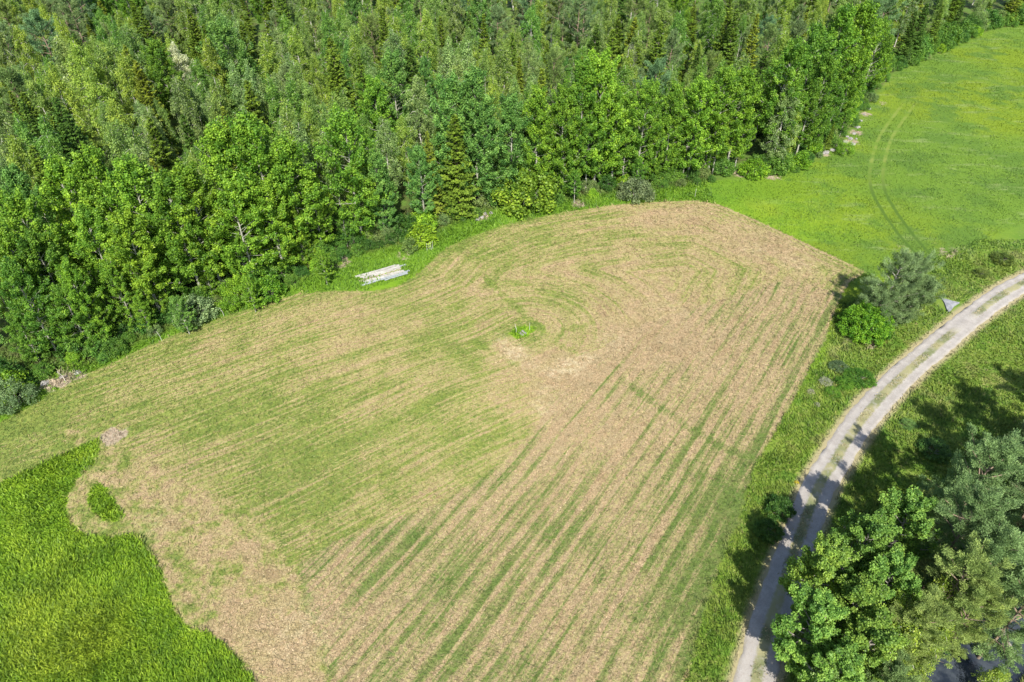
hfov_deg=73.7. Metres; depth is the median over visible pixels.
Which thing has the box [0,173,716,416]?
strip grass
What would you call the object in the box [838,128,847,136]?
bush
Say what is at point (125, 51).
spruce tree
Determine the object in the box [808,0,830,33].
birch tree
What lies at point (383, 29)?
spruce tree
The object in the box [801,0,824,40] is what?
birch tree
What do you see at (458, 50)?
birch tree
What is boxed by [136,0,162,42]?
spruce tree
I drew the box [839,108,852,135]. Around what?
aspen tree
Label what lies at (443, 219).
bush
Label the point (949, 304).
rock slab
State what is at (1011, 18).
bush
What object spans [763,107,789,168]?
spruce tree
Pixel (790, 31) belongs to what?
birch tree
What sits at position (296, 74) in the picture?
birch tree
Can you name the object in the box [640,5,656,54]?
pine tree
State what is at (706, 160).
aspen tree
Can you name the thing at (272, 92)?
birch tree
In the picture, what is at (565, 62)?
aspen tree
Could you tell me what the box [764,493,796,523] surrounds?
weed clump
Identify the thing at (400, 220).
bush
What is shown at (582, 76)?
aspen tree
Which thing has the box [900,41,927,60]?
bush
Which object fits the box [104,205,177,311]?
aspen tree
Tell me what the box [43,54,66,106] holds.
birch tree
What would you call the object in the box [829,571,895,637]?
aspen tree
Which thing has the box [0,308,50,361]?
aspen tree
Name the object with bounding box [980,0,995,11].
spruce tree
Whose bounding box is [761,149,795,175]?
bush
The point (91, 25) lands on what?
spruce tree
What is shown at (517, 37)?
birch tree
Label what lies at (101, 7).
spruce tree
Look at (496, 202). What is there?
bush
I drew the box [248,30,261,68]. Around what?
spruce tree
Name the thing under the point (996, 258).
weed clump
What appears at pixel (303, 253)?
aspen tree
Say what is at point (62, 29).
birch tree
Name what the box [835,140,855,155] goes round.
bush
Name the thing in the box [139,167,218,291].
aspen tree
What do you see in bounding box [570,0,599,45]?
pine tree
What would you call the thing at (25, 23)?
pine tree
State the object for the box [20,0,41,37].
birch tree
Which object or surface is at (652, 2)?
birch tree
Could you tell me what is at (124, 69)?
birch tree
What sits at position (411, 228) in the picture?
bush
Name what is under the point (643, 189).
bush
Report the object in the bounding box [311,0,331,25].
birch tree
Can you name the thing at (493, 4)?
pine tree
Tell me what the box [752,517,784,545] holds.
weed clump
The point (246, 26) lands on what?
spruce tree
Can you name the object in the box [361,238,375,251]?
bush
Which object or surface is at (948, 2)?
birch tree
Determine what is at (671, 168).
aspen tree
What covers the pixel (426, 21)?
birch tree
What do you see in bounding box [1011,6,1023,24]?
bush
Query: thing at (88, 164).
aspen tree
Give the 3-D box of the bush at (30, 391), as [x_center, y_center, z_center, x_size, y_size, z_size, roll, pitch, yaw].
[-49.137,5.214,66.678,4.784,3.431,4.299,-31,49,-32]
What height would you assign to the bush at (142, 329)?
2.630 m
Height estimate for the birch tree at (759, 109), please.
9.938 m
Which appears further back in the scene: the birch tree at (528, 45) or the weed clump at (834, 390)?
the birch tree at (528, 45)
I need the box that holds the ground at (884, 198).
[0,0,1023,681]
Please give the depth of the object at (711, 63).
114.89 m
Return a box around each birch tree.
[0,0,28,56]
[0,20,31,75]
[0,31,30,93]
[0,109,26,157]
[0,109,34,192]
[0,154,10,186]
[0,281,15,317]
[0,300,6,343]
[3,130,52,231]
[5,0,31,37]
[9,25,52,103]
[12,61,43,116]
[12,111,71,206]
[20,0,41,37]
[20,62,72,126]
[34,68,75,122]
[38,2,66,74]
[42,62,99,149]
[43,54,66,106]
[43,134,79,208]
[51,32,109,130]
[52,12,95,95]
[55,206,92,275]
[63,38,116,130]
[81,67,129,152]
[82,42,112,99]
[87,33,113,94]
[87,92,105,142]
[92,13,128,82]
[92,37,136,128]
[94,6,112,34]
[96,20,117,47]
[97,99,115,169]
[99,41,120,96]
[101,99,149,153]
[103,121,155,214]
[109,118,131,149]
[113,10,127,48]
[114,51,154,128]
[118,22,159,91]
[123,16,149,77]
[129,144,156,214]
[131,99,160,160]
[140,105,185,167]
[146,0,169,31]
[152,98,179,151]
[156,36,170,82]
[164,33,188,83]
[167,41,203,114]
[169,75,208,152]
[174,0,202,56]
[181,143,215,191]
[184,75,201,120]
[184,148,215,228]
[186,57,232,118]
[187,0,206,38]
[189,84,208,141]
[198,4,210,36]
[200,0,237,66]
[200,35,234,105]
[204,89,224,126]
[206,76,244,151]
[220,0,256,44]
[220,7,236,56]
[225,58,267,127]
[231,16,261,77]
[233,10,246,28]
[253,72,285,142]
[256,35,265,76]
[258,32,284,125]
[262,73,306,138]
[267,136,273,164]
[271,0,285,22]
[271,27,291,94]
[277,13,301,66]
[277,97,319,189]
[278,113,323,233]
[282,26,318,92]
[282,53,317,120]
[283,56,308,95]
[285,59,321,162]
[288,0,299,19]
[288,17,312,73]
[292,3,309,45]
[294,0,320,55]
[297,80,321,159]
[299,37,314,93]
[300,96,329,184]
[309,52,327,105]
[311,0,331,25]
[314,8,343,86]
[314,24,327,85]
[317,94,335,183]
[317,102,349,208]
[327,87,360,162]
[331,0,346,31]
[331,5,349,66]
[332,0,349,51]
[335,14,359,82]
[338,145,352,209]
[348,27,368,94]
[353,0,377,36]
[354,112,376,164]
[356,43,379,76]
[357,10,379,65]
[364,64,378,93]
[372,13,384,59]
[372,116,403,206]
[374,0,394,32]
[379,27,412,111]
[380,67,393,118]
[382,13,412,111]
[392,4,422,70]
[393,115,420,187]
[398,0,419,50]
[400,31,416,84]
[401,74,435,175]
[412,0,420,30]
[413,8,440,96]
[418,0,441,39]
[423,19,439,96]
[434,0,453,26]
[434,41,455,105]
[437,36,475,82]
[441,11,449,46]
[446,0,465,45]
[450,54,474,108]
[454,41,466,66]
[462,25,478,60]
[470,0,489,35]
[471,42,495,93]
[478,47,490,93]
[486,52,493,85]
[487,76,507,137]
[489,75,502,129]
[490,43,517,109]
[493,28,504,78]
[499,0,506,10]
[499,34,511,90]
[505,26,523,79]
[506,78,521,131]
[507,75,533,155]
[512,0,520,25]
[516,2,542,76]
[519,34,536,95]
[523,0,547,56]
[523,50,542,96]
[527,73,537,118]
[542,0,561,42]
[547,20,561,50]
[547,35,568,118]
[564,42,577,85]
[565,1,583,64]
[569,43,587,86]
[579,10,605,55]
[585,36,592,53]
[595,0,604,21]
[600,0,625,53]
[608,45,640,112]
[608,64,634,146]
[618,17,636,73]
[619,42,637,94]
[622,28,648,87]
[635,0,650,25]
[637,11,646,59]
[642,0,673,61]
[646,0,665,32]
[657,9,694,77]
[657,61,683,147]
[659,27,679,72]
[674,93,690,144]
[680,68,693,98]
[685,55,725,157]
[688,38,702,72]
[692,0,726,69]
[694,0,718,55]
[695,0,707,29]
[709,53,723,80]
[724,50,751,139]
[732,22,755,67]
[734,15,746,59]
[736,0,758,50]
[747,0,764,37]
[751,88,767,141]
[755,27,790,112]
[757,0,768,26]
[758,0,773,27]
[758,84,804,165]
[765,0,795,47]
[769,0,782,19]
[785,101,801,155]
[787,25,799,42]
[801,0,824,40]
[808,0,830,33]
[808,661,839,681]
[824,0,848,34]
[847,0,867,45]
[865,44,877,75]
[870,609,926,678]
[882,588,909,635]
[887,0,906,28]
[893,0,920,46]
[910,622,955,681]
[911,574,955,632]
[916,0,933,27]
[924,0,948,32]
[932,610,967,658]
[933,0,951,24]
[968,664,1011,681]
[971,0,993,15]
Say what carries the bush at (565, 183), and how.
on the ground at (884, 198)
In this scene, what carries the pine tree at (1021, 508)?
on the ground at (884, 198)
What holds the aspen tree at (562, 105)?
on the ground at (884, 198)
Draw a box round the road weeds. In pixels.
[751,278,1023,680]
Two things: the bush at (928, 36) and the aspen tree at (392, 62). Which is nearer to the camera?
the aspen tree at (392, 62)
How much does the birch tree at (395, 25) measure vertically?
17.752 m
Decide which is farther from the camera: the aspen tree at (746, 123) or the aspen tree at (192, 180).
the aspen tree at (746, 123)
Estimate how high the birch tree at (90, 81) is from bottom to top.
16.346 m
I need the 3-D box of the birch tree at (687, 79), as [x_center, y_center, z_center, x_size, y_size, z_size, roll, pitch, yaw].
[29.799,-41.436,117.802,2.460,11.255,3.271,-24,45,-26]
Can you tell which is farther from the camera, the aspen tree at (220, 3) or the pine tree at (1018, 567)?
the aspen tree at (220, 3)
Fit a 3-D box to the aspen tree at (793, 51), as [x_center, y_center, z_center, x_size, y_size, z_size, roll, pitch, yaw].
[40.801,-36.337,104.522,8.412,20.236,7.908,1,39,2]
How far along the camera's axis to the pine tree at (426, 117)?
105.21 m
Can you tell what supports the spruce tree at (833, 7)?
on the ground at (884, 198)
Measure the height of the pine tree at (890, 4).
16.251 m
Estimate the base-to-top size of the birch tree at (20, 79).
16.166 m
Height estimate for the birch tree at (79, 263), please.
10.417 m
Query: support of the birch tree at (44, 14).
on the ground at (884, 198)
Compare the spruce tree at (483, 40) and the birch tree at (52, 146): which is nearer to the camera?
the birch tree at (52, 146)
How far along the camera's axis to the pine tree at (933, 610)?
43.10 m
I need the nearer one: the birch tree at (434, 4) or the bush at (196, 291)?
the bush at (196, 291)
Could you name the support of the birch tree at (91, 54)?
on the ground at (884, 198)
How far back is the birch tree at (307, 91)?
101.31 m
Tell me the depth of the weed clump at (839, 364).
71.89 m
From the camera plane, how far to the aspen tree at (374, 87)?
98.58 m
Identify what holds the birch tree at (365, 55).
on the ground at (884, 198)
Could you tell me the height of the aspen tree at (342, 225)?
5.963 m
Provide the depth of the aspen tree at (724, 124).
103.36 m
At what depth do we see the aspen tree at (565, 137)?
98.68 m
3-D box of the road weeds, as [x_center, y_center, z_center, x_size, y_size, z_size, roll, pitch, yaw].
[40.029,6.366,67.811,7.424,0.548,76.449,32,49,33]
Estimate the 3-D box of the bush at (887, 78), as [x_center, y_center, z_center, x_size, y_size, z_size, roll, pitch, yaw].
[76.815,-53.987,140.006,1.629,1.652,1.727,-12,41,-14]
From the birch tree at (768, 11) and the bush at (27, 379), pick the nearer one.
the bush at (27, 379)
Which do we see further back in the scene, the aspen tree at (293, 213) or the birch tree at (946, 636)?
the aspen tree at (293, 213)
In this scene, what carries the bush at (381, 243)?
on the ground at (884, 198)
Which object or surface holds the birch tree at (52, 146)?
on the ground at (884, 198)
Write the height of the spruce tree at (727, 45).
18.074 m
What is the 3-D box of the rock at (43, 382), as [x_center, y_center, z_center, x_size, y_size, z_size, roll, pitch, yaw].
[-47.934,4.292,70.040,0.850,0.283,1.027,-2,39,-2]
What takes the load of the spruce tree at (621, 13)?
on the ground at (884, 198)
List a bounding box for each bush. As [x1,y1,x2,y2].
[0,356,27,385]
[0,368,36,405]
[0,375,39,415]
[18,375,38,393]
[19,345,50,369]
[29,361,54,379]
[52,329,91,361]
[63,351,85,365]
[79,333,114,357]
[82,325,116,348]
[95,352,109,363]
[100,336,128,358]
[112,319,131,338]
[120,331,136,342]
[131,305,166,334]
[145,322,163,337]
[158,305,173,321]
[166,314,173,324]
[172,293,220,327]
[181,284,213,311]
[204,283,220,298]
[211,294,221,309]
[214,276,257,311]
[216,273,233,295]
[233,269,257,296]
[242,266,277,297]
[249,272,286,307]
[264,256,295,281]
[284,272,299,285]
[293,264,309,276]
[299,253,316,269]
[302,238,336,258]
[309,260,326,272]
[324,251,337,265]
[325,237,346,252]
[335,219,365,246]
[336,246,351,261]
[350,243,365,255]
[355,229,376,244]
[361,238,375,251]
[363,220,383,243]
[374,240,384,247]
[379,225,399,243]
[384,232,397,244]
[387,212,417,240]
[398,231,408,241]
[401,236,419,253]
[403,205,439,232]
[403,221,420,239]
[405,222,438,248]
[437,213,449,225]
[444,202,458,217]
[470,207,481,217]
[471,186,492,208]
[485,181,511,206]
[489,167,560,220]
[507,183,524,203]
[552,192,565,203]
[553,175,565,195]
[563,178,581,194]
[576,176,598,192]
[588,188,598,197]
[597,172,617,191]
[615,173,630,185]
[616,176,656,204]
[644,165,671,184]
[658,179,668,187]
[670,166,685,181]
[675,178,686,186]
[682,165,700,180]
[699,164,710,176]
[707,175,715,182]
[710,155,737,176]
[737,158,771,180]
[745,153,764,170]
[757,154,774,168]
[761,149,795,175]
[775,155,795,171]
[789,144,807,155]
[790,165,799,172]
[793,150,813,169]
[794,136,823,153]
[806,151,814,162]
[815,151,823,157]
[817,125,837,145]
[832,136,843,148]
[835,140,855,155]
[836,300,894,346]
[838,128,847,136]
[850,117,858,126]
[851,109,857,117]
[861,102,871,110]
[863,92,878,101]
[866,86,874,92]
[883,55,896,69]
[883,73,890,81]
[891,51,908,63]
[892,61,905,70]
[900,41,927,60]
[906,36,933,59]
[908,46,920,62]
[909,58,919,65]
[916,33,933,50]
[929,34,940,48]
[933,45,937,53]
[934,30,955,50]
[936,43,945,52]
[938,20,965,45]
[955,19,974,36]
[958,29,970,42]
[961,12,983,29]
[962,16,979,30]
[965,6,990,30]
[966,25,979,37]
[973,24,984,35]
[984,8,1002,28]
[989,21,996,28]
[997,10,1006,19]
[1000,7,1020,24]
[1001,17,1009,25]
[1008,20,1018,26]
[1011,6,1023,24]
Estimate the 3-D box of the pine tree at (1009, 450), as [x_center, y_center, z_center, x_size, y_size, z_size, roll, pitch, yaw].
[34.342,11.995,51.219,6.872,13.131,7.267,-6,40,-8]
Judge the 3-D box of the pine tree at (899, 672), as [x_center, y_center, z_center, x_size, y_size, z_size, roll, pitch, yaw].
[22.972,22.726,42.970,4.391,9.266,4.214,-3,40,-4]
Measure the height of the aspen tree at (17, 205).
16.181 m
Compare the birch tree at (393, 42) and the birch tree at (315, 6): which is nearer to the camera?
the birch tree at (393, 42)
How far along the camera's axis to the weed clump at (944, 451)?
62.49 m
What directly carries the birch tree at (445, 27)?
on the ground at (884, 198)
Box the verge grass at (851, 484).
[681,237,1023,681]
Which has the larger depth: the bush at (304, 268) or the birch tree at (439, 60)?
the birch tree at (439, 60)
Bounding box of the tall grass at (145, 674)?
[0,437,256,681]
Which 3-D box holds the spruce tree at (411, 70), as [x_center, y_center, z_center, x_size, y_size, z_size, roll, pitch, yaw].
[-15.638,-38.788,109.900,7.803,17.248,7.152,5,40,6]
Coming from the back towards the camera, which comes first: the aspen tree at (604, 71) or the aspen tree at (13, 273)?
the aspen tree at (604, 71)
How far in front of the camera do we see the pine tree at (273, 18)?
142.94 m
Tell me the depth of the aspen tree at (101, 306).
72.53 m
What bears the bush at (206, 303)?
on the ground at (884, 198)
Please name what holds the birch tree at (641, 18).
on the ground at (884, 198)
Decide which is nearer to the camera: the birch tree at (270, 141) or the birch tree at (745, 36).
the birch tree at (270, 141)
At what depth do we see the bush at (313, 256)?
85.93 m
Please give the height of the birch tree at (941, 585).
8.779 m
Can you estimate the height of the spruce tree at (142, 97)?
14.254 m
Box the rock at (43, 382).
[40,380,48,386]
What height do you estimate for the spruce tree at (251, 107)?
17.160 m
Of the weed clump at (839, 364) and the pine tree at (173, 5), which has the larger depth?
the pine tree at (173, 5)
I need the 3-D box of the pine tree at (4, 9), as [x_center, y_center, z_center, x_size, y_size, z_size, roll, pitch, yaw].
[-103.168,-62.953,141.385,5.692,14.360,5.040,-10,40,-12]
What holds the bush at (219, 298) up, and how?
on the ground at (884, 198)
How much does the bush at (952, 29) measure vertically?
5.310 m
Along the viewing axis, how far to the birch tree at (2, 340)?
72.33 m
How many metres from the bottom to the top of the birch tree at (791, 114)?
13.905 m
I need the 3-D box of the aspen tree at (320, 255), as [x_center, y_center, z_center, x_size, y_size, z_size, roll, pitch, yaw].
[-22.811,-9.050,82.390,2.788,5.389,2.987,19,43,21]
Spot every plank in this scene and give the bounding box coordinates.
[355,265,394,276]
[359,268,400,280]
[362,271,406,285]
[366,270,404,281]
[367,266,398,275]
[374,267,399,275]
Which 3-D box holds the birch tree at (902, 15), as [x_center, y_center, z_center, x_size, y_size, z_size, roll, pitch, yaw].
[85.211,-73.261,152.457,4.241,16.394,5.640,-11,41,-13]
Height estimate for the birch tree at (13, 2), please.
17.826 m
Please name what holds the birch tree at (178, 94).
on the ground at (884, 198)
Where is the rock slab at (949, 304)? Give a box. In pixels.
[942,298,959,311]
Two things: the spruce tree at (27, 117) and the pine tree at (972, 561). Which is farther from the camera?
the spruce tree at (27, 117)
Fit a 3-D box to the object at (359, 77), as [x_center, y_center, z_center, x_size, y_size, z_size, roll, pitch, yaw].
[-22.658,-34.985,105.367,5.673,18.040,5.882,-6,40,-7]
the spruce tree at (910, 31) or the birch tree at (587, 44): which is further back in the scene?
the spruce tree at (910, 31)
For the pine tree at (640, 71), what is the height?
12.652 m
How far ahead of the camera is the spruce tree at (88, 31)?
133.49 m
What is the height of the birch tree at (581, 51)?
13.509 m
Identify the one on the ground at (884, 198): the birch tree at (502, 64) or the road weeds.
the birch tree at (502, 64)
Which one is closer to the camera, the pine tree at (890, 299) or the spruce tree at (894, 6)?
the pine tree at (890, 299)
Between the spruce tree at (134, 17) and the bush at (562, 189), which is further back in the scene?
the spruce tree at (134, 17)
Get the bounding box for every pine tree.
[0,0,26,64]
[0,20,33,71]
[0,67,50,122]
[0,98,14,135]
[7,0,25,17]
[18,12,47,56]
[19,8,71,74]
[28,0,76,37]
[49,0,75,33]
[53,0,96,54]
[61,0,97,25]
[138,6,168,56]
[150,0,182,40]
[168,0,188,47]
[178,45,194,82]
[266,9,277,34]
[269,12,279,37]
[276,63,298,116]
[294,0,316,39]
[298,9,322,72]
[315,0,335,40]
[359,12,384,60]
[379,7,411,36]
[396,0,423,14]
[410,100,434,141]
[415,18,443,64]
[453,0,469,42]
[479,0,504,58]
[483,5,510,76]
[492,10,516,45]
[512,0,529,46]
[516,0,545,33]
[535,10,552,48]
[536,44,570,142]
[544,0,568,41]
[545,88,571,172]
[555,0,569,40]
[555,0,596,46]
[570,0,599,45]
[621,0,646,33]
[631,66,645,105]
[632,56,672,160]
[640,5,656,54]
[655,7,676,43]
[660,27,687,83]
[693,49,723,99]
[716,0,738,27]
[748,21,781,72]
[751,13,780,76]
[769,25,783,42]
[778,17,808,90]
[789,3,807,26]
[854,247,946,328]
[857,0,888,46]
[866,648,921,681]
[878,0,907,44]
[879,584,966,681]
[902,531,1016,653]
[909,422,1023,546]
[918,472,1023,589]
[918,512,1023,622]
[928,577,1019,661]
[951,560,1023,673]
[981,458,1023,541]
[993,478,1023,561]
[996,521,1023,615]
[1003,419,1023,481]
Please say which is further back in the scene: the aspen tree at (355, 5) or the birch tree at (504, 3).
the birch tree at (504, 3)
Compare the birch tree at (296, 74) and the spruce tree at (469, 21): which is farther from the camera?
the spruce tree at (469, 21)
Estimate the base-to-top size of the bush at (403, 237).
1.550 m
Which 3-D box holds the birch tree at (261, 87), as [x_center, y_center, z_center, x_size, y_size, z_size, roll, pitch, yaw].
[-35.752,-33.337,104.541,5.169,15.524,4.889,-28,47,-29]
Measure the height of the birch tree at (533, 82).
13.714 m
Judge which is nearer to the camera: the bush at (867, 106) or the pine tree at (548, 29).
the bush at (867, 106)
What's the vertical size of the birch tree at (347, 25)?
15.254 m
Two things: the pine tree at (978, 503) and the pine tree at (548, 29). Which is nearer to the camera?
the pine tree at (978, 503)
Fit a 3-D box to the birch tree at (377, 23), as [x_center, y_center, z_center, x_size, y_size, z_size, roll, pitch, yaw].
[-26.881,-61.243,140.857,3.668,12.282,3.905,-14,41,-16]
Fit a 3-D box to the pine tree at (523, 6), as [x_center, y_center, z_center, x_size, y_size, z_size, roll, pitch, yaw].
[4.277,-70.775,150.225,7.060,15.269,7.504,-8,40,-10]
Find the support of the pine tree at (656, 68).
on the ground at (884, 198)
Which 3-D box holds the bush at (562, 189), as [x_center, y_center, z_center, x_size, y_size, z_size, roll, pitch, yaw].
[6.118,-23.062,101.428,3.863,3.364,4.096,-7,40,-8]
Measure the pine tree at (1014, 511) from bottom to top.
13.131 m
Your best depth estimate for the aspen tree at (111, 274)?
73.40 m
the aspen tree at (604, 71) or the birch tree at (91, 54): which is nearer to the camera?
the aspen tree at (604, 71)
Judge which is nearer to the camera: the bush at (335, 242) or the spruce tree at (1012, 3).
the bush at (335, 242)
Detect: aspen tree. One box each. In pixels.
[0,163,71,256]
[0,184,90,291]
[0,223,56,336]
[0,255,66,356]
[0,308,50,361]
[9,229,85,329]
[20,250,65,308]
[35,152,107,287]
[43,311,74,352]
[45,282,101,347]
[54,256,113,342]
[67,141,148,275]
[68,201,132,317]
[82,0,115,25]
[83,293,118,334]
[94,152,182,290]
[98,260,143,331]
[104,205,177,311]
[113,0,145,37]
[127,293,156,333]
[128,250,169,318]
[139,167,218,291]
[140,37,188,124]
[146,226,193,293]
[157,275,175,307]
[162,157,233,287]
[168,295,196,333]
[185,214,223,288]
[192,171,279,284]
[192,264,220,296]
[194,116,269,263]
[195,15,262,114]
[209,11,244,89]
[217,0,232,15]
[223,107,302,256]
[228,229,256,278]
[238,274,262,311]
[240,173,308,275]
[248,0,271,34]
[262,131,332,264]
[263,242,283,273]
[286,204,315,264]
[293,231,313,267]
[297,170,337,248]
[311,248,335,284]
[312,102,393,239]
[333,207,350,245]
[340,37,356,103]
[342,0,367,40]
[342,159,383,230]
[355,73,406,168]
[360,148,401,232]
[374,176,398,230]
[377,46,413,146]
[403,143,440,213]
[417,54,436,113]
[423,69,479,196]
[444,63,504,204]
[460,99,511,201]
[464,0,498,52]
[482,129,512,186]
[488,91,538,185]
[506,159,518,189]
[511,83,563,196]
[515,123,550,190]
[540,82,588,193]
[551,132,574,181]
[556,55,611,175]
[556,57,575,89]
[564,44,637,184]
[566,170,581,200]
[571,101,606,188]
[591,140,610,183]
[596,80,641,185]
[610,113,647,178]
[616,76,666,174]
[628,157,647,181]
[642,117,673,180]
[645,78,692,178]
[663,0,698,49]
[663,148,676,172]
[665,73,725,175]
[672,111,699,173]
[697,63,749,167]
[700,147,713,168]
[704,106,734,173]
[710,63,767,168]
[729,114,756,170]
[750,35,812,150]
[771,581,849,672]
[778,530,862,618]
[783,19,842,123]
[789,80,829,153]
[791,628,868,681]
[797,50,849,146]
[810,109,829,143]
[812,0,862,116]
[821,0,889,119]
[821,606,910,681]
[823,84,848,135]
[825,508,900,584]
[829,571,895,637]
[832,44,870,123]
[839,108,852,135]
[858,15,905,88]
[858,82,867,100]
[858,547,923,615]
[864,485,942,576]
[868,63,882,76]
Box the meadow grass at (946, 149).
[652,25,1023,330]
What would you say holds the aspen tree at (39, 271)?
on the ground at (884, 198)
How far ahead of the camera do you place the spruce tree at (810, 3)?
179.98 m
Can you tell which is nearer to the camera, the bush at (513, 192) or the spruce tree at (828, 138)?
the bush at (513, 192)
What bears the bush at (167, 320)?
on the ground at (884, 198)
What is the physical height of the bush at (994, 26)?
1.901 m
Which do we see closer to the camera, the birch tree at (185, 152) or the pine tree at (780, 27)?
the birch tree at (185, 152)
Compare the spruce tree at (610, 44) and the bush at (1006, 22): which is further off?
the bush at (1006, 22)
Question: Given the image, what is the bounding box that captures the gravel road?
[733,273,1023,681]
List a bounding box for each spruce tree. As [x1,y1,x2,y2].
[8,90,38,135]
[16,98,70,211]
[19,90,49,138]
[28,145,99,269]
[36,0,60,56]
[48,115,69,155]
[50,97,112,181]
[62,109,120,209]
[71,2,88,42]
[71,33,83,48]
[85,13,96,36]
[86,24,107,82]
[97,0,111,32]
[121,45,159,133]
[129,0,144,46]
[132,59,183,153]
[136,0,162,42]
[136,84,178,171]
[137,7,170,90]
[144,115,199,209]
[149,53,177,117]
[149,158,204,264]
[164,136,178,165]
[165,0,190,54]
[176,76,213,166]
[179,114,219,188]
[186,8,205,77]
[187,25,203,83]
[201,24,231,89]
[206,179,246,270]
[220,106,242,162]
[227,54,245,112]
[230,159,239,229]
[239,0,256,35]
[239,21,259,102]
[243,80,274,142]
[243,141,275,244]
[244,22,259,53]
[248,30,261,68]
[258,42,282,128]
[262,0,279,43]
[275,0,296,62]
[319,36,355,113]
[324,47,356,149]
[335,88,356,151]
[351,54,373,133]
[370,95,397,176]
[375,59,380,72]
[377,10,398,91]
[389,0,405,25]
[398,45,435,149]
[411,98,433,167]
[420,131,446,224]
[424,125,445,199]
[435,16,446,62]
[436,0,452,33]
[438,113,481,223]
[450,0,471,42]
[451,32,460,61]
[462,14,476,49]
[478,14,493,67]
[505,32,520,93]
[515,57,525,100]
[520,67,554,171]
[542,43,550,94]
[584,23,602,59]
[593,97,618,177]
[603,28,618,92]
[609,14,623,73]
[615,0,628,41]
[616,17,638,69]
[634,47,642,97]
[637,21,666,122]
[672,25,689,83]
[684,44,700,110]
[686,2,697,50]
[706,6,732,74]
[709,0,734,68]
[721,8,738,67]
[734,3,751,36]
[741,13,759,82]
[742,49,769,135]
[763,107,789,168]
[764,64,801,146]
[785,0,799,29]
[798,12,808,42]
[803,0,815,14]
[824,122,834,150]
[827,0,837,25]
[867,3,896,57]
[892,11,917,65]
[893,0,924,40]
[906,3,928,58]
[926,4,944,44]
[942,0,962,24]
[951,1,964,26]
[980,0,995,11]
[1004,0,1022,25]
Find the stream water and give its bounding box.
[897,560,1023,681]
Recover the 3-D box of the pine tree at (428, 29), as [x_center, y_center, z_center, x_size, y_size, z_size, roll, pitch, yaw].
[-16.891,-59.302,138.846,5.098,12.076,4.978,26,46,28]
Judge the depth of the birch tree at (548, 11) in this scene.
152.93 m
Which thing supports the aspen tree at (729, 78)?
on the ground at (884, 198)
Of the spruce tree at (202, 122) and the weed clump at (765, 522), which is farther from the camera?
the spruce tree at (202, 122)
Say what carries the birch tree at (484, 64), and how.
on the ground at (884, 198)
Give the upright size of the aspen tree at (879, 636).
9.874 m
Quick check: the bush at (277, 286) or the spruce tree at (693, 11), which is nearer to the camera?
the bush at (277, 286)
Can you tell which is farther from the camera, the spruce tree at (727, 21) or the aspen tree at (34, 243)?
the spruce tree at (727, 21)
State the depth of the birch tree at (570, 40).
139.09 m
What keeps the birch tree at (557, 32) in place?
on the ground at (884, 198)
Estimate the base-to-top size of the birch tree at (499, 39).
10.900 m
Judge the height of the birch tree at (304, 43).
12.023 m
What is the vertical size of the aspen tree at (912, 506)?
10.605 m
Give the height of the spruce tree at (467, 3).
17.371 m
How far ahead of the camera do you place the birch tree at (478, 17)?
155.18 m
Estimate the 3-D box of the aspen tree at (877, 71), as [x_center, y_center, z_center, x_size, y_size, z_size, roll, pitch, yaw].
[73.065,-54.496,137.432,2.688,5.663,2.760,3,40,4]
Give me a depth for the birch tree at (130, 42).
116.69 m
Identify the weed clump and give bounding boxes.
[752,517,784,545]
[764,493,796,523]
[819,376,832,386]
[823,386,841,398]
[827,360,849,372]
[832,375,853,391]
[841,367,877,389]
[898,417,918,430]
[915,437,952,464]
[970,267,992,278]
[990,251,1016,265]
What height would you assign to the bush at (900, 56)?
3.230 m
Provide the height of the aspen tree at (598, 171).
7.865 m
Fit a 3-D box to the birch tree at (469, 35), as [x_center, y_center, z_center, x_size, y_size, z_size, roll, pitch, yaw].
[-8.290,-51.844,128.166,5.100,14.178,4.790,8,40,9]
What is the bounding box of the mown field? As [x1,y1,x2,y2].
[0,200,866,681]
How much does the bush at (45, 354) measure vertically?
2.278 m
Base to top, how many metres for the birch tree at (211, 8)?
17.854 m
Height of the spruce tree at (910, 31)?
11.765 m
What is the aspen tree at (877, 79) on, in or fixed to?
on the ground at (884, 198)
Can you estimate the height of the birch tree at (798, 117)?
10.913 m
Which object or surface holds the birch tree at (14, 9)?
on the ground at (884, 198)
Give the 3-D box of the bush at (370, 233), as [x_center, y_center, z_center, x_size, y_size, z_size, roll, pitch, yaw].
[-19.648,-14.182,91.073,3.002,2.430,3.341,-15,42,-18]
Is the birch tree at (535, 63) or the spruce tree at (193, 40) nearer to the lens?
the birch tree at (535, 63)
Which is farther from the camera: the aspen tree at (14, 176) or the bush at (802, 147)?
the bush at (802, 147)
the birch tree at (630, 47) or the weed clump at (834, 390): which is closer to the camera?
the weed clump at (834, 390)
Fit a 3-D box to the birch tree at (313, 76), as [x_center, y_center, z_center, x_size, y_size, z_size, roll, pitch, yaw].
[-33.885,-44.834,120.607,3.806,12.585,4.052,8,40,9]
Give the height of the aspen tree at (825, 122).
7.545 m
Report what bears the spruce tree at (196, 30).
on the ground at (884, 198)
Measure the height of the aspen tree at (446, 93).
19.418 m
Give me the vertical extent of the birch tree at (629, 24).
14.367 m
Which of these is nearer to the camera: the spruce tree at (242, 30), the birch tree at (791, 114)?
the birch tree at (791, 114)
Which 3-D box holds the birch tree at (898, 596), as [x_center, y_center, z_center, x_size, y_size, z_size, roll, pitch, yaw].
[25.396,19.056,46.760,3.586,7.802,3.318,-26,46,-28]
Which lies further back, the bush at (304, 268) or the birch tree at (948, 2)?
the birch tree at (948, 2)
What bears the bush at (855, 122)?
on the ground at (884, 198)
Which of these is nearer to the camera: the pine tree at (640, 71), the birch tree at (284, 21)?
the pine tree at (640, 71)
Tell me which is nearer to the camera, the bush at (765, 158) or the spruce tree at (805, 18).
the bush at (765, 158)

